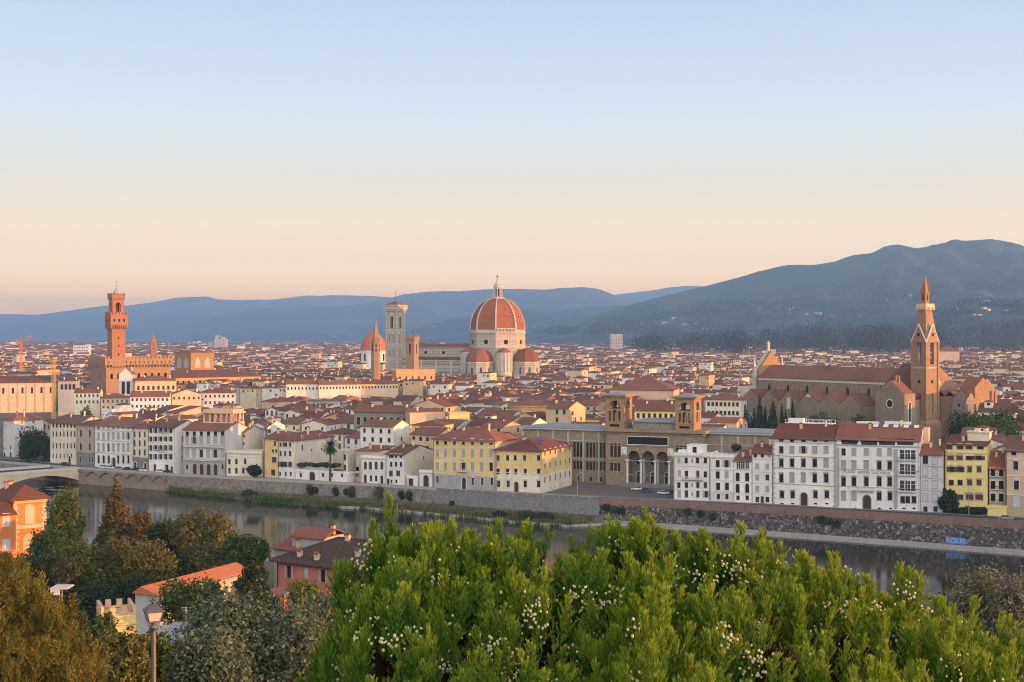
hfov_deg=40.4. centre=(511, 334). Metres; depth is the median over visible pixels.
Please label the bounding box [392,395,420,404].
house
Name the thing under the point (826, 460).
window
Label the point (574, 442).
window
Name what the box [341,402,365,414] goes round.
house
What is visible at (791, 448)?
window
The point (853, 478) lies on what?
window
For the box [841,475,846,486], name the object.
window
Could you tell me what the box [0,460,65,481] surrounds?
quay wall
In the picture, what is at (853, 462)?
window
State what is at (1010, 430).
park tree
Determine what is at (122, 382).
window
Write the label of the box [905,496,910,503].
window
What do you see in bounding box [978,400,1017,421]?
house
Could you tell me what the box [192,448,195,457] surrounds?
window
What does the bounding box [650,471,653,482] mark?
door
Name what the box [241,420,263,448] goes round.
house
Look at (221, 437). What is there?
window
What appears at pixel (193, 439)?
window
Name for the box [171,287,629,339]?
hills
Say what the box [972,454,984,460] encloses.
window
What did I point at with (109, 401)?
house
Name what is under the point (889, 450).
window
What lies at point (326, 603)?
shrub
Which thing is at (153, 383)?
palazzo
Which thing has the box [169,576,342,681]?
olive tree
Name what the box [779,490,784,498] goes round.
window
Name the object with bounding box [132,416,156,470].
house
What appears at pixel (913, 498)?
window
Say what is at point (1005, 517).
car
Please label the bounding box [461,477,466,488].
door
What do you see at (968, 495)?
window
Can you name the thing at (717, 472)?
window
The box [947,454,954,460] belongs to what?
window
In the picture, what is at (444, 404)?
house
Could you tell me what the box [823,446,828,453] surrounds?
window
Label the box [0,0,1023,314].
sky
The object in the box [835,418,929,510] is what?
hotel
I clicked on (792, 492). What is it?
window
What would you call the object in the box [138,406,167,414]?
house
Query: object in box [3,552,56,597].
broadleaf tree
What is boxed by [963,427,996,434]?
house
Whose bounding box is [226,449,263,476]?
house
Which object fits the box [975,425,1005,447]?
house
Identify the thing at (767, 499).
window
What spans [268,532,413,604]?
house
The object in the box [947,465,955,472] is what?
window
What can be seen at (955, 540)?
graffiti
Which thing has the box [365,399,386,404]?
house
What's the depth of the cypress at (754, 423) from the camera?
639.49 m
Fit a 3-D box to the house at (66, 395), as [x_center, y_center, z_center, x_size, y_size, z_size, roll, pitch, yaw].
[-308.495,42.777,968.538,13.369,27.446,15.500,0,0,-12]
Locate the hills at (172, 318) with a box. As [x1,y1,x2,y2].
[0,286,703,338]
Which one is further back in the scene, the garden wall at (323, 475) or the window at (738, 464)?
the garden wall at (323, 475)
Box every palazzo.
[48,410,100,464]
[94,412,154,468]
[132,374,175,391]
[182,408,247,475]
[430,422,518,490]
[493,436,573,492]
[771,418,838,506]
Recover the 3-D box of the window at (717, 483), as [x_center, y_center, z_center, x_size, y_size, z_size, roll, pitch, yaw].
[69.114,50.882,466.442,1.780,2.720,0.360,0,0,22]
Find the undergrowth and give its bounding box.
[28,574,982,681]
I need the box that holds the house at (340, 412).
[325,409,348,414]
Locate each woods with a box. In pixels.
[61,314,1023,365]
[532,277,1023,334]
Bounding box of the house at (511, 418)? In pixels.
[478,415,519,421]
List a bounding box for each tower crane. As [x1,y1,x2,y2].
[16,335,32,370]
[50,358,55,418]
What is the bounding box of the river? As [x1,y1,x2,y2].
[13,479,1023,606]
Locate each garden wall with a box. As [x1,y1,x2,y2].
[295,469,355,481]
[406,475,418,485]
[987,505,1006,515]
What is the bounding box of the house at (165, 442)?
[147,414,191,472]
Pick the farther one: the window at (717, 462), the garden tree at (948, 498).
the window at (717, 462)
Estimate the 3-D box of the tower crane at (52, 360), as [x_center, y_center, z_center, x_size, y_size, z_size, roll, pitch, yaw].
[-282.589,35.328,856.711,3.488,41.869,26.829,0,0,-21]
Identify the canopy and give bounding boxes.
[50,584,73,604]
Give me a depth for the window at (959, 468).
436.62 m
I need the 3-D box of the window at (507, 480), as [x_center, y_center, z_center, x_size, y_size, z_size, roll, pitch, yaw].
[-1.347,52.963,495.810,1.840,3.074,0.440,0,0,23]
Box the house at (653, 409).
[634,400,674,419]
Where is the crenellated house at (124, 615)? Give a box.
[96,598,136,645]
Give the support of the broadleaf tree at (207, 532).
on the hillside at (269, 565)
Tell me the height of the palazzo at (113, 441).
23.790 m
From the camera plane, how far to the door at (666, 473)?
516.73 m
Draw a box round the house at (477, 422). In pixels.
[467,414,506,426]
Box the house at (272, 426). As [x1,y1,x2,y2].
[263,415,284,436]
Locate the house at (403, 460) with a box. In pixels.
[384,439,432,484]
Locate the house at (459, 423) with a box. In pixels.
[434,415,469,429]
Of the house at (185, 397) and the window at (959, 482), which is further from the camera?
the house at (185, 397)
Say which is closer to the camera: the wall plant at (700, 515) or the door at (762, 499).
the wall plant at (700, 515)
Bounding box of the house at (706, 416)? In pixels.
[701,412,722,423]
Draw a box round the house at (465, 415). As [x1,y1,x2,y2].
[445,411,469,420]
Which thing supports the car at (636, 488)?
on the ground at (596, 489)
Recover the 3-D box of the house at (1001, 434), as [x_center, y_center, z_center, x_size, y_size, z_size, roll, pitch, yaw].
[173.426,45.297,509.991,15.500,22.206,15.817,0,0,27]
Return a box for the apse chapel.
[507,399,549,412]
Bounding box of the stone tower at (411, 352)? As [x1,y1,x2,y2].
[404,332,419,369]
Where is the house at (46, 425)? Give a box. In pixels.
[43,419,54,437]
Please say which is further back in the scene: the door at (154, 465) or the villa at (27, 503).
the door at (154, 465)
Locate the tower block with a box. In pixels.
[609,334,622,348]
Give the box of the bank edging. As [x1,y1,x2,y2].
[336,506,600,526]
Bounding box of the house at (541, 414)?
[516,410,545,420]
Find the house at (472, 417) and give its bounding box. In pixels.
[444,415,477,421]
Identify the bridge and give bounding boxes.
[0,465,78,488]
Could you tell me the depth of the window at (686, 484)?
470.60 m
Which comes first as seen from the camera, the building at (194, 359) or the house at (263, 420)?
the house at (263, 420)
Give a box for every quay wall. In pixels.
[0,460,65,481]
[65,466,170,490]
[170,473,435,502]
[435,487,598,514]
[599,497,1023,549]
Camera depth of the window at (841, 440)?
448.39 m
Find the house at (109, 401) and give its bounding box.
[100,392,129,418]
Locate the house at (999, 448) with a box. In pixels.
[993,445,1004,450]
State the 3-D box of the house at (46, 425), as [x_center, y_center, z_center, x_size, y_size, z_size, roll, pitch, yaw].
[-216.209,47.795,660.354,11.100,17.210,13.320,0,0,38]
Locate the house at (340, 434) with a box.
[326,428,357,469]
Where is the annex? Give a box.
[270,585,295,612]
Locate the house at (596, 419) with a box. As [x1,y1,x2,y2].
[586,417,602,421]
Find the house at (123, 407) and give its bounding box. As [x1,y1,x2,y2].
[102,403,134,414]
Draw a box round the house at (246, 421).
[240,415,260,425]
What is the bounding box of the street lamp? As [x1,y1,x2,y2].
[142,597,164,681]
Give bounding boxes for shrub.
[83,611,118,641]
[285,575,323,613]
[305,585,338,653]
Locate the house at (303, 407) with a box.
[291,406,324,410]
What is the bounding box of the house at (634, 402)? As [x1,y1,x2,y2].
[632,399,664,405]
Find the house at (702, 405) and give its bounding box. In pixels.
[680,398,704,414]
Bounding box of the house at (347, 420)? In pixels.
[336,414,353,429]
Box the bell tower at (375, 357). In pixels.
[371,320,380,378]
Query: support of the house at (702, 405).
on the ground at (596, 489)
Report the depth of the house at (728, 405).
637.17 m
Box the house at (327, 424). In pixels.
[301,417,342,431]
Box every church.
[118,367,135,402]
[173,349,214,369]
[736,273,996,443]
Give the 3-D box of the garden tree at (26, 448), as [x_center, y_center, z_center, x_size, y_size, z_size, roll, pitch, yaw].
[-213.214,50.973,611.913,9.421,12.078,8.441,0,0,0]
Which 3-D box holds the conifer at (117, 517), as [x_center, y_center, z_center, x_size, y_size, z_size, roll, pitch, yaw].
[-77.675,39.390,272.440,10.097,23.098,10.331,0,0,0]
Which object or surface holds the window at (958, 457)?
in the house at (966, 463)
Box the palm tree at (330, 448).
[320,439,339,480]
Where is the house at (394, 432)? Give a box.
[359,416,410,448]
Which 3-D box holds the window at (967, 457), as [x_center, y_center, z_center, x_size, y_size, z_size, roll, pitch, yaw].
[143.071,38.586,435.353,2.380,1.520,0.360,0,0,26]
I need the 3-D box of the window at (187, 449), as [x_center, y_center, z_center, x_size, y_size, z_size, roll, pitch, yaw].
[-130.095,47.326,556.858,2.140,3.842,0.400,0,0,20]
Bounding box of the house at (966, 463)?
[944,428,992,514]
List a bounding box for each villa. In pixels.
[0,480,52,574]
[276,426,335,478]
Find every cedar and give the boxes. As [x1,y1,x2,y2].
[809,411,842,424]
[850,412,873,422]
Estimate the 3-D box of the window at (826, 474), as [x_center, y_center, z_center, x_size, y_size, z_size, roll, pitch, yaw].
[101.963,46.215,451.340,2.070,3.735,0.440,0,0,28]
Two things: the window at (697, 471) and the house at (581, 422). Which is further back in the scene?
the house at (581, 422)
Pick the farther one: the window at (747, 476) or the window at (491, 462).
the window at (491, 462)
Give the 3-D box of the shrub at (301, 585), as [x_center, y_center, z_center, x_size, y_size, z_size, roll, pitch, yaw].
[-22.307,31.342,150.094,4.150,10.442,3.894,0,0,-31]
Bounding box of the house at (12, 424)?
[2,409,43,456]
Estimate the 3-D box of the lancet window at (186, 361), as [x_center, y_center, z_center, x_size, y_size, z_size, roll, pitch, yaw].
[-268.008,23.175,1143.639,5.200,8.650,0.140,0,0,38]
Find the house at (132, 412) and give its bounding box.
[105,411,143,418]
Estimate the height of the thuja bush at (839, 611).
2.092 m
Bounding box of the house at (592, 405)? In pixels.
[580,400,604,413]
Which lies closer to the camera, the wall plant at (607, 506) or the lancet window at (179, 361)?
the wall plant at (607, 506)
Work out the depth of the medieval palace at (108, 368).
1006.38 m
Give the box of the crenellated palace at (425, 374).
[392,369,434,380]
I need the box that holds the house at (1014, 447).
[1004,433,1023,516]
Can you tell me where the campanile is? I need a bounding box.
[383,294,407,370]
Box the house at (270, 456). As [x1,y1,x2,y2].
[262,426,294,477]
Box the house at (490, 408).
[484,404,501,409]
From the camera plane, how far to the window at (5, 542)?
284.01 m
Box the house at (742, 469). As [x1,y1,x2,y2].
[732,448,751,502]
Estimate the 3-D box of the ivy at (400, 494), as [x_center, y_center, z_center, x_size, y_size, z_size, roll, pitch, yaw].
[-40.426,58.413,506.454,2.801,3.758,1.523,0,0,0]
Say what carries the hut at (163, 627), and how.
on the hillside at (269, 565)
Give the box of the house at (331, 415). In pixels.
[312,413,336,419]
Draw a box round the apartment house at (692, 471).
[673,443,718,500]
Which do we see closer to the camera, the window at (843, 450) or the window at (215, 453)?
the window at (843, 450)
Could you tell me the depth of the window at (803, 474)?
454.90 m
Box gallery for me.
[171,369,259,383]
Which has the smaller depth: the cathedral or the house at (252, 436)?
the house at (252, 436)
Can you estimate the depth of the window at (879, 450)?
444.69 m
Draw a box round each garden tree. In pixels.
[15,421,47,460]
[16,438,34,461]
[31,432,50,461]
[80,404,93,415]
[245,464,261,477]
[937,488,959,512]
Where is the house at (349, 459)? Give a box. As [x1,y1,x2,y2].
[343,447,360,471]
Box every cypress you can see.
[228,548,280,617]
[744,404,751,427]
[751,408,757,427]
[756,393,764,427]
[763,406,768,428]
[767,396,777,428]
[779,404,783,422]
[783,409,787,422]
[790,398,795,423]
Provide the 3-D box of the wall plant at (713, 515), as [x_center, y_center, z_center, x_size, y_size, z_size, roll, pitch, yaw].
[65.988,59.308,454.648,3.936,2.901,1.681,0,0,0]
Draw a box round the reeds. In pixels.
[166,486,580,526]
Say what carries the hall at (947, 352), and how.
on the ground at (596, 489)
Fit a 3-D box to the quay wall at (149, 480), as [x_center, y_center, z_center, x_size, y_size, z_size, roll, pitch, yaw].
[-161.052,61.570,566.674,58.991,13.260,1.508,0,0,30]
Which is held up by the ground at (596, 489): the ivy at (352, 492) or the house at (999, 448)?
the house at (999, 448)
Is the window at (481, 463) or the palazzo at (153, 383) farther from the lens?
the palazzo at (153, 383)
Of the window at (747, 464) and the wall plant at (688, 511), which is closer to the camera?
the wall plant at (688, 511)
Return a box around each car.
[631,486,641,490]
[640,488,651,492]
[657,490,669,494]
[999,515,1013,519]
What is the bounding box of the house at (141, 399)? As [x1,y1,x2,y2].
[130,390,171,411]
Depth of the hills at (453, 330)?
11191.83 m
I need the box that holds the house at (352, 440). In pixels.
[344,431,359,447]
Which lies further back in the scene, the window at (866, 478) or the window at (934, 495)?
the window at (866, 478)
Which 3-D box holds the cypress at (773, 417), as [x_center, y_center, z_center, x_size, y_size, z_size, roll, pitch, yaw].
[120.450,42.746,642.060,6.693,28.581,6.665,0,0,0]
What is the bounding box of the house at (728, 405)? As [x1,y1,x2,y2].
[705,391,748,416]
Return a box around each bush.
[241,489,257,496]
[294,491,482,681]
[448,512,675,681]
[492,510,509,517]
[517,509,539,518]
[537,512,556,519]
[611,506,839,681]
[731,443,741,451]
[756,539,989,681]
[889,594,1023,681]
[943,559,1002,650]
[977,565,1023,670]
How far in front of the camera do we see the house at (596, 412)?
658.93 m
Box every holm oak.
[49,534,109,595]
[100,528,132,588]
[120,534,178,585]
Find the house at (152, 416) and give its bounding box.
[141,413,172,419]
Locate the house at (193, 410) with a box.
[165,405,200,416]
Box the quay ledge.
[603,520,1023,555]
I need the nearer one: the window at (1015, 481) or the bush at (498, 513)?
the window at (1015, 481)
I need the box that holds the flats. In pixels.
[73,345,90,354]
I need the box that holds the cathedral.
[401,273,539,376]
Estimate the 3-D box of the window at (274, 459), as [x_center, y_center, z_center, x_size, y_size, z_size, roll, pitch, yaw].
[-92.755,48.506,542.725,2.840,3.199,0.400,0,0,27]
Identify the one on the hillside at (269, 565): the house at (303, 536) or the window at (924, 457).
the house at (303, 536)
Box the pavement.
[0,458,1023,517]
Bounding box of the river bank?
[168,485,604,524]
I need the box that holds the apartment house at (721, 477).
[709,453,737,501]
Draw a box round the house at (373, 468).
[360,455,385,483]
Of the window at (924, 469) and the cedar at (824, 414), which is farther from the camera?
the cedar at (824, 414)
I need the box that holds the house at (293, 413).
[284,406,318,419]
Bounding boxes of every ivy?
[305,484,313,494]
[313,486,318,493]
[331,485,338,496]
[346,486,355,497]
[370,483,384,499]
[397,490,404,499]
[404,489,412,500]
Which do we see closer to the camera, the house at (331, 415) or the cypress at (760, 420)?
the house at (331, 415)
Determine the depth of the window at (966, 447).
435.29 m
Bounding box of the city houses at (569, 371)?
[0,341,1023,418]
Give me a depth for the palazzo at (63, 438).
603.29 m
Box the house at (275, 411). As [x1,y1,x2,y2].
[265,405,291,417]
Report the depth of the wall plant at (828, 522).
437.56 m
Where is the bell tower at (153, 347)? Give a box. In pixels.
[150,333,156,355]
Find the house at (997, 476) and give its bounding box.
[988,445,1005,505]
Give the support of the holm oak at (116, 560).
on the hillside at (269, 565)
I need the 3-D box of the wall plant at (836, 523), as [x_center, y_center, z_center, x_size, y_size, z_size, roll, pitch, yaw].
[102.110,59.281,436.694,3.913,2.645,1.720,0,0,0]
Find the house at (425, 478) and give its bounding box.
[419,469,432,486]
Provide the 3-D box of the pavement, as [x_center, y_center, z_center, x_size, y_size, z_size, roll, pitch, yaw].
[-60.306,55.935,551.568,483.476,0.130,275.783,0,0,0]
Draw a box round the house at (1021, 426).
[1009,422,1023,434]
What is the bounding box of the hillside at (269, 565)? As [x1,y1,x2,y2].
[28,548,950,681]
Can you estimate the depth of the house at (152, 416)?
636.78 m
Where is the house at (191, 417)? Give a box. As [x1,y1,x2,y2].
[160,412,198,421]
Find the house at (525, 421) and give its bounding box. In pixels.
[517,413,547,425]
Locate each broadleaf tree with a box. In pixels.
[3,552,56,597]
[24,521,88,574]
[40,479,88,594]
[54,566,154,629]
[85,624,157,681]
[130,509,154,555]
[140,515,189,555]
[142,626,185,681]
[155,572,222,624]
[165,506,239,567]
[169,542,214,577]
[218,532,270,568]
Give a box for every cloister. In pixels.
[286,378,318,398]
[317,379,360,398]
[360,378,398,397]
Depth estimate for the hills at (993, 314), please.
5078.09 m
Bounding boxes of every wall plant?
[602,504,611,511]
[609,506,617,512]
[617,507,626,514]
[683,507,692,515]
[696,510,705,517]
[709,512,716,519]
[816,515,825,523]
[822,517,833,524]
[832,520,842,527]
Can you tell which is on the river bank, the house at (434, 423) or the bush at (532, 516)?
the bush at (532, 516)
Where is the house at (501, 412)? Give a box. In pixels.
[475,409,521,416]
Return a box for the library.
[519,392,775,488]
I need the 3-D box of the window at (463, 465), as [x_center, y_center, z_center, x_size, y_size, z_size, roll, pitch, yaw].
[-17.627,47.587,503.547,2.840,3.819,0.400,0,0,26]
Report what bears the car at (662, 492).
on the ground at (596, 489)
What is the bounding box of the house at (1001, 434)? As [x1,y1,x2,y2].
[960,427,1007,436]
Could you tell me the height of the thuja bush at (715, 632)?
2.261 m
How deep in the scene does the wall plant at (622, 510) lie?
467.85 m
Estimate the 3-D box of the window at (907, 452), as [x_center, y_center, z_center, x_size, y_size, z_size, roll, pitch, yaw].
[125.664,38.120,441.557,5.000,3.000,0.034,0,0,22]
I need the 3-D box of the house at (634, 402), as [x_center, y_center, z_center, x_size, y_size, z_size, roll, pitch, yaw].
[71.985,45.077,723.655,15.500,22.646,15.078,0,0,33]
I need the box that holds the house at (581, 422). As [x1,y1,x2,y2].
[571,421,604,461]
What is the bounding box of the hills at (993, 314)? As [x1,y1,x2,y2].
[720,297,1023,347]
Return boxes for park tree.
[945,407,997,439]
[959,412,1000,434]
[977,405,1016,424]
[990,414,1022,436]
[992,401,1023,424]
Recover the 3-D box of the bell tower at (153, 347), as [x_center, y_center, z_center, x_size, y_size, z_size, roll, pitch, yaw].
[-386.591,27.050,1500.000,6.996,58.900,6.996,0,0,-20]
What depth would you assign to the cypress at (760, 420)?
641.36 m
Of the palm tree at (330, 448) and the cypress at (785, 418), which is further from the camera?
the cypress at (785, 418)
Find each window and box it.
[2,513,10,526]
[2,539,9,552]
[23,533,32,556]
[24,504,34,523]
[121,381,124,393]
[126,381,129,393]
[177,358,180,367]
[184,358,187,367]
[185,448,188,457]
[191,436,196,443]
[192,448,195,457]
[195,358,199,367]
[199,436,202,443]
[199,448,202,457]
[205,358,209,367]
[206,436,209,443]
[206,448,209,457]
[212,448,218,457]
[213,436,216,443]
[220,436,223,443]
[220,448,224,457]
[272,455,276,462]
[278,461,284,466]
[284,565,292,578]
[303,567,308,581]
[318,569,326,583]
[356,416,360,424]
[363,461,366,469]
[368,461,371,469]
[374,461,377,469]
[379,461,383,469]
[396,469,400,476]
[435,448,439,456]
[435,461,438,470]
[435,476,439,482]
[443,448,447,456]
[443,461,447,470]
[452,448,456,456]
[452,461,456,471]
[460,461,466,470]
[461,448,465,456]
[470,448,474,457]
[470,461,474,471]
[479,461,483,471]
[480,448,483,457]
[489,448,493,457]
[489,461,492,471]
[496,479,500,487]
[506,479,510,487]
[514,467,517,474]
[523,479,527,487]
[536,479,540,487]
[574,442,575,456]
[577,442,578,456]
[580,442,581,456]
[604,443,605,457]
[614,444,616,456]
[677,490,680,497]
[684,470,688,478]
[684,482,688,488]
[684,490,688,497]
[692,447,696,452]
[695,457,699,463]
[696,470,699,478]
[703,490,708,497]
[715,460,719,467]
[715,470,720,478]
[716,482,720,490]
[723,460,729,467]
[724,470,728,478]
[724,482,729,490]
[735,472,739,481]
[735,483,739,492]
[736,462,740,468]
[744,472,749,481]
[745,462,749,468]
[745,483,749,492]
[755,463,759,469]
[755,474,759,480]
[755,485,759,492]
[765,463,769,469]
[765,474,769,480]
[765,485,769,492]
[765,496,769,502]
[778,472,783,482]
[779,446,783,453]
[779,458,783,466]
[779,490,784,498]
[789,446,794,453]
[789,457,794,466]
[789,472,794,482]
[790,490,794,498]
[799,446,806,453]
[800,457,805,466]
[800,471,805,482]
[812,446,817,453]
[812,457,816,466]
[812,471,817,482]
[812,489,817,498]
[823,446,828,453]
[823,457,828,466]
[823,471,828,482]
[824,489,829,498]
[841,440,857,442]
[841,448,845,455]
[841,460,846,469]
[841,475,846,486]
[841,490,846,500]
[842,442,856,444]
[851,448,856,455]
[851,460,856,469]
[851,475,856,486]
[851,490,856,500]
[861,442,876,444]
[864,448,868,455]
[864,460,868,468]
[864,475,868,486]
[876,448,881,455]
[876,460,881,469]
[876,490,881,500]
[877,475,881,486]
[878,438,895,442]
[879,442,894,444]
[887,448,891,455]
[887,460,892,469]
[887,475,892,486]
[887,490,892,500]
[897,442,912,444]
[900,450,914,459]
[900,464,914,474]
[900,480,914,490]
[900,496,905,503]
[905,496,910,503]
[911,496,916,503]
[922,455,927,463]
[922,467,927,475]
[922,480,927,488]
[922,493,928,501]
[932,455,937,463]
[932,467,937,475]
[932,480,937,488]
[932,493,937,501]
[933,506,937,511]
[945,443,952,449]
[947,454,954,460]
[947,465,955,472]
[948,479,953,485]
[955,494,963,499]
[956,443,963,449]
[956,454,963,460]
[956,465,963,472]
[957,479,962,485]
[965,443,972,449]
[965,455,972,460]
[965,492,973,499]
[966,478,972,485]
[967,465,972,472]
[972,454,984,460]
[974,492,983,499]
[976,465,981,472]
[976,478,982,485]
[990,469,995,475]
[990,480,995,488]
[990,493,995,502]
[998,480,1003,488]
[998,493,1003,501]
[1013,459,1018,469]
[1013,478,1019,489]
[1013,496,1019,506]
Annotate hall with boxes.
[0,375,53,412]
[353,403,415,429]
[608,376,679,399]
[939,345,959,361]
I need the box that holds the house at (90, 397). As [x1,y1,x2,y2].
[74,386,102,417]
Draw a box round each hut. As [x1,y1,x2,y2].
[143,618,169,634]
[159,621,189,643]
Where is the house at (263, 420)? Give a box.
[253,418,269,421]
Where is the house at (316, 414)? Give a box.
[295,408,328,418]
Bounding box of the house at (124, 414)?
[101,412,132,418]
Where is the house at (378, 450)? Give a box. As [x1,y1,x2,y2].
[354,442,395,481]
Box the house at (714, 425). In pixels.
[701,422,727,427]
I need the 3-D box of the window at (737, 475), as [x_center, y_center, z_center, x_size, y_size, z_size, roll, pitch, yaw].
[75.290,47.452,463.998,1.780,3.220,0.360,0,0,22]
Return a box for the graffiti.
[945,536,968,544]
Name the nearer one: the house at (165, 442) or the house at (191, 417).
the house at (165, 442)
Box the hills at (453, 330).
[383,305,623,342]
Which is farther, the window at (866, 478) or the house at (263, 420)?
the house at (263, 420)
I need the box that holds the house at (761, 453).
[751,438,772,503]
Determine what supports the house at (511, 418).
on the ground at (596, 489)
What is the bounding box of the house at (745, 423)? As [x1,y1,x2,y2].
[741,417,747,427]
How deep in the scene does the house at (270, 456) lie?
543.81 m
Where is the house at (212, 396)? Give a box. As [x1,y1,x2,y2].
[202,387,236,407]
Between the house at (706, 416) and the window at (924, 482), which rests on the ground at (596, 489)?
the house at (706, 416)
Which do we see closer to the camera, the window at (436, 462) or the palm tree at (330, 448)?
the window at (436, 462)
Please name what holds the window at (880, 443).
in the hotel
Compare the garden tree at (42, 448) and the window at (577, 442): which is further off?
the garden tree at (42, 448)
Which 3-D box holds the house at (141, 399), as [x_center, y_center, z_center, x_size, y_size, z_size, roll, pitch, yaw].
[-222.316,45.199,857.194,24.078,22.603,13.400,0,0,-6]
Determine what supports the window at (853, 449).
in the hotel
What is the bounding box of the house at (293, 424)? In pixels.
[281,417,307,431]
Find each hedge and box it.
[297,462,341,467]
[945,504,986,514]
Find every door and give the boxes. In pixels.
[111,457,115,466]
[153,463,156,471]
[192,463,196,473]
[199,463,203,474]
[206,463,210,474]
[213,464,217,474]
[309,471,315,479]
[363,474,366,482]
[379,475,383,483]
[408,478,413,485]
[422,474,429,486]
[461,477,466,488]
[513,481,518,491]
[636,471,639,482]
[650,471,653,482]
[664,472,667,483]
[760,495,764,502]
[800,492,807,505]
[862,494,871,508]
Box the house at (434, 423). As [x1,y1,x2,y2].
[411,416,454,431]
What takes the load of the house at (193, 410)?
on the ground at (596, 489)
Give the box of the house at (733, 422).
[709,416,744,427]
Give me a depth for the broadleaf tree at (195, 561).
213.41 m
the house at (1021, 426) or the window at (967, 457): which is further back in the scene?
the house at (1021, 426)
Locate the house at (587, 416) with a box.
[585,414,598,421]
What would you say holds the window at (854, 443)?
in the hotel
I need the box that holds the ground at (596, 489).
[0,339,984,514]
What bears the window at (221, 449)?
in the palazzo at (208, 442)
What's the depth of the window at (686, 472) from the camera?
470.54 m
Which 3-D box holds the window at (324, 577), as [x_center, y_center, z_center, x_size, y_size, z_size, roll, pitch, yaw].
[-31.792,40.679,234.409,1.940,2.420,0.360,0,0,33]
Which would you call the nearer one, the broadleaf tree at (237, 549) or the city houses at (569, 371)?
the broadleaf tree at (237, 549)
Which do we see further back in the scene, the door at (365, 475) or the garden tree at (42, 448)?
the garden tree at (42, 448)
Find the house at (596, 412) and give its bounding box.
[590,410,604,416]
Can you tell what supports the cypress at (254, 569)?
on the hillside at (269, 565)
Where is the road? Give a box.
[0,459,1023,520]
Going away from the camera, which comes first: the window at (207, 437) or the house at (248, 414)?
the window at (207, 437)
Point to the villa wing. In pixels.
(8, 513)
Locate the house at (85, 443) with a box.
[74,414,104,465]
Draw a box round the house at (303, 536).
[272,523,344,587]
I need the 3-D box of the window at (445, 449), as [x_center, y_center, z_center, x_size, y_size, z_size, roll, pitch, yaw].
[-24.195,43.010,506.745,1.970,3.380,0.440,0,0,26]
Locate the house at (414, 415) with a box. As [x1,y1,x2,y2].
[405,405,443,432]
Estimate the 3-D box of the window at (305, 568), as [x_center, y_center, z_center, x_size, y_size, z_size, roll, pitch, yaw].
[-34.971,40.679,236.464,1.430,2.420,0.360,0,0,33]
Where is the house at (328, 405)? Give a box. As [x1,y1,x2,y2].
[312,403,333,407]
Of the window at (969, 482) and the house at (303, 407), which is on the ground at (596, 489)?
the house at (303, 407)
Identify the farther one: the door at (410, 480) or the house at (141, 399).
the house at (141, 399)
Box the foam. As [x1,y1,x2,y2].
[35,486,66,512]
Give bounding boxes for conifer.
[0,550,111,681]
[90,477,140,553]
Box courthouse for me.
[208,335,227,347]
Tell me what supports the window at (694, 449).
in the apartment house at (692, 471)
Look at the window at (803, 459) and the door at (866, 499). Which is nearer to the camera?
the door at (866, 499)
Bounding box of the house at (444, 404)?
[413,394,461,416]
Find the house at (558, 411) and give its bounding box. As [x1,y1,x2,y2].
[545,399,585,422]
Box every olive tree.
[161,621,256,681]
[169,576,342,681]
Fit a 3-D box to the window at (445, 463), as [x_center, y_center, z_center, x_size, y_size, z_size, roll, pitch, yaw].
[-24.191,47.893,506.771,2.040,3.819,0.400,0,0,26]
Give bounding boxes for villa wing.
[0,496,17,561]
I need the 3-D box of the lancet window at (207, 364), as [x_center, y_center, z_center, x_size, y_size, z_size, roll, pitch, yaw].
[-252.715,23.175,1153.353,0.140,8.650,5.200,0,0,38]
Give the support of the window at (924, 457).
in the house at (932, 471)
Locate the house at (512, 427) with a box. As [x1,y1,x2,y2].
[480,420,522,441]
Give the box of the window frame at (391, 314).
[389,312,393,327]
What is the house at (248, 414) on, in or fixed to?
on the ground at (596, 489)
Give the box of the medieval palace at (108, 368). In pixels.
[88,281,172,395]
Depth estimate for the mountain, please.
7707.13 m
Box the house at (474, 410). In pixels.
[461,404,487,414]
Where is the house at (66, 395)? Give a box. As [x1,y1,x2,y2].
[58,376,79,415]
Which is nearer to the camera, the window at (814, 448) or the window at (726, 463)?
the window at (814, 448)
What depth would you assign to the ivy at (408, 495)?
504.51 m
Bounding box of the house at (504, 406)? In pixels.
[500,399,514,409]
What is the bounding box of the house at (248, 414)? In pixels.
[244,412,262,418]
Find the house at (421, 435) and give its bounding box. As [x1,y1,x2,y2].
[409,426,453,448]
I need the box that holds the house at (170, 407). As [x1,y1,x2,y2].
[157,405,183,410]
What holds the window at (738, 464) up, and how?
in the house at (742, 469)
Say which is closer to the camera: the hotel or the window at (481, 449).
the hotel
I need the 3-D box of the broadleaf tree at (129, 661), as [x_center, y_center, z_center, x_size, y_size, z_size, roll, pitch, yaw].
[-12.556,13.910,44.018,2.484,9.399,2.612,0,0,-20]
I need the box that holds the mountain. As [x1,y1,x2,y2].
[525,239,1023,344]
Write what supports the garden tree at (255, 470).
on the ground at (596, 489)
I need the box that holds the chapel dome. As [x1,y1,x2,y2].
[359,331,384,368]
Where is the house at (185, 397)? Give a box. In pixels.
[171,388,200,406]
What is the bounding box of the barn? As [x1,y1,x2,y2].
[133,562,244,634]
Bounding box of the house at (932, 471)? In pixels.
[919,437,944,511]
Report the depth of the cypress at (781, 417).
643.48 m
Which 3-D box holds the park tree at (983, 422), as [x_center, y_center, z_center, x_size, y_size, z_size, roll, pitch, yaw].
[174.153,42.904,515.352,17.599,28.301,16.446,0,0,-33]
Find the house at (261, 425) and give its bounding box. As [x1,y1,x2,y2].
[253,416,281,429]
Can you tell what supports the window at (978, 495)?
in the house at (966, 463)
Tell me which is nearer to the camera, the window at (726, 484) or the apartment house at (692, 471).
the window at (726, 484)
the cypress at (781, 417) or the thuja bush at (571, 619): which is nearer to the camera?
the thuja bush at (571, 619)

